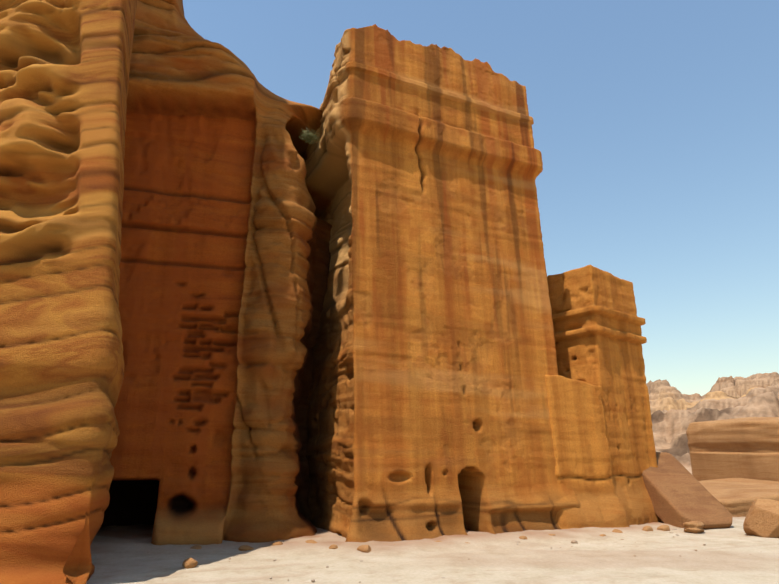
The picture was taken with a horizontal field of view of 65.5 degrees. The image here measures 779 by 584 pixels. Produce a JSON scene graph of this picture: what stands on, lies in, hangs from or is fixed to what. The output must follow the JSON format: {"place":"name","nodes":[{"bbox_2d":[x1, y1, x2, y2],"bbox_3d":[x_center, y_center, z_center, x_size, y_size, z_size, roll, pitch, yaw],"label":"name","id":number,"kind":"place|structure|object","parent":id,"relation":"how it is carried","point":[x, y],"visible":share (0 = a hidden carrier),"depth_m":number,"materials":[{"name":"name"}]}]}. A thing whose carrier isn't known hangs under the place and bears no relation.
{"place":"outdoors","nodes":[
{"label":"outdoors","id":0,"kind":"place"},
{"bbox_2d":[86,517,778,583],"bbox_3d":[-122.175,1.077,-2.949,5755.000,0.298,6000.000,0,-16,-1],"label":"ground","id":1,"kind":"structure","parent":0,"point":[120,555],"depth_m":12.97,"materials":[{"name":"beige sand"}]},
{"bbox_2d":[0,0,137,583],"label":"pillar rock","id":2,"kind":"object","parent":1,"relation":"on","point":[64,72],"visible":1,"depth_m":11.56,"materials":[{"name":"stone"}]},
{"bbox_2d":[182,558,197,568],"bbox_3d":[-3.923,5.348,11.928,0.300,0.215,0.254,13,-21,-39],"label":"rock","id":3,"kind":"object","parent":1,"relation":"on","point":[189,563],"visible":0.81,"depth_m":11.84,"materials":[{"name":"stone"}]},
{"bbox_2d":[190,545,201,548],"bbox_3d":[-4.538,6.048,14.244,0.269,0.166,0.292,0,-16,-1],"label":"rubble","id":4,"kind":"object","parent":1,"relation":"on","point":[196,547],"visible":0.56,"depth_m":14.18,"materials":[{"name":"stone"}]},
{"bbox_2d":[101,0,331,544],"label":"rock cliff","id":5,"kind":"structure","parent":1,"relation":"on","point":[224,265],"depth_m":17.35,"materials":[{"name":"stone"}]},
{"bbox_2d":[238,545,253,550],"bbox_3d":[-3.319,6.006,14.151,0.318,0.175,0.335,-7,-17,23],"label":"rubble","id":6,"kind":"object","parent":1,"relation":"on","point":[244,548],"visible":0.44,"depth_m":14.06,"materials":[{"name":"stone"}]},
{"bbox_2d":[272,542,282,545],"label":"rock","id":7,"kind":"object","parent":1,"relation":"on","point":[277,543],"visible":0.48,"depth_m":14.56,"materials":[{"name":"stone"}]},
{"bbox_2d":[305,539,316,542],"bbox_3d":[-1.922,6.207,14.842,0.347,0.259,0.410,13,-20,-37],"label":"rubble","id":8,"kind":"object","parent":1,"relation":"on","point":[310,541],"visible":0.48,"depth_m":14.78,"materials":[{"name":"stone"}]},
{"bbox_2d":[329,544,337,548],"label":"rubble","id":9,"kind":"object","parent":1,"relation":"on","point":[333,546],"visible":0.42,"depth_m":14.04,"materials":[{"name":"stone"}]},
{"bbox_2d":[357,545,370,552],"bbox_3d":[-0.570,5.904,13.823,0.372,0.258,0.302,-11,-19,33],"label":"rubble","id":10,"kind":"object","parent":1,"relation":"on","point":[365,548],"visible":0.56,"depth_m":13.73,"materials":[{"name":"stone"}]},
{"bbox_2d":[303,24,580,541],"bbox_3d":[0.573,-0.168,21.845,8.075,16.820,8.321,8,-18,-26],"label":"rock-cut tomb","id":11,"kind":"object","parent":1,"relation":"on","point":[434,364],"depth_m":18.64,"materials":[{"name":"stone"}]},
{"bbox_2d":[299,128,319,143],"bbox_3d":[-2.615,-5.146,19.858,0.689,0.420,0.652,7,-17,-22],"label":"ledge shrub","id":12,"kind":"object","parent":11,"relation":"attached to","point":[307,136],"visible":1,"depth_m":19.78,"materials":[{"name":"green plant"}]},
{"bbox_2d":[147,528,760,582],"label":"pebbles","id":13,"kind":"object","parent":1,"relation":"on","point":[517,542],"visible":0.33,"depth_m":14.74,"materials":[{"name":"stone"}]},
{"bbox_2d":[545,375,628,528],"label":"rock buttress","id":14,"kind":"structure","parent":1,"relation":"on","point":[583,468],"depth_m":18.97,"materials":[{"name":"orange stone"}]},
{"bbox_2d":[547,265,660,524],"bbox_3d":[6.129,4.244,23.661,4.216,9.340,7.723,12,-20,-37],"label":"rock-cut tomb","id":15,"kind":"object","parent":1,"relation":"on","point":[600,339],"depth_m":21.45,"materials":[{"name":"stone"}]},
{"bbox_2d":[612,529,622,532],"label":"rock","id":16,"kind":"object","parent":1,"relation":"on","point":[617,531],"visible":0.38,"depth_m":17.51,"materials":[{"name":"stone"}]},
{"bbox_2d":[642,526,652,530],"bbox_3d":[7.702,7.141,18.116,0.393,0.285,0.299,8,-18,-26],"label":"rubble","id":17,"kind":"object","parent":1,"relation":"on","point":[647,528],"visible":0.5,"depth_m":18.02,"materials":[{"name":"stone"}]},
{"bbox_2d":[657,525,669,530],"bbox_3d":[8.395,7.262,18.518,0.418,0.273,0.300,11,-19,-33],"label":"rubble","id":18,"kind":"object","parent":1,"relation":"on","point":[664,527],"visible":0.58,"depth_m":18.42,"materials":[{"name":"stone"}]},
{"bbox_2d":[642,452,732,528],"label":"leaning slab","id":19,"kind":"structure","parent":1,"relation":"on","point":[679,493],"depth_m":20.07,"materials":[{"name":"stone"}]},
{"bbox_2d":[683,521,703,533],"bbox_3d":[9.162,7.099,18.212,0.596,0.432,0.669,-6,-17,20],"label":"boulder","id":20,"kind":"object","parent":1,"relation":"on","point":[696,527],"visible":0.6,"depth_m":18.02,"materials":[{"name":"stone"}]},
{"bbox_2d":[699,478,778,516],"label":"rock mound","id":21,"kind":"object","parent":1,"relation":"on","point":[735,497],"depth_m":24.64,"materials":[{"name":"stone"}]},
{"bbox_2d":[686,417,778,481],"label":"rock outcrop","id":22,"kind":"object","parent":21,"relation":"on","point":[746,447],"depth_m":34.11,"materials":[{"name":"stone"}]},
{"bbox_2d":[743,499,778,537],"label":"boulder","id":23,"kind":"object","parent":1,"relation":"on","point":[761,518],"depth_m":17.27,"materials":[{"name":"stone"}]},
{"bbox_2d":[183,0,778,395],"label":"sky","id":24,"kind":"structure","parent":0,"point":[655,128],"materials":[{"name":"blue"}]},
{"bbox_2d":[646,372,778,473],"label":"distant hills","id":25,"kind":"structure","parent":0,"point":[675,412],"depth_m":78.82,"materials":[{"name":"stone"}]}
]}

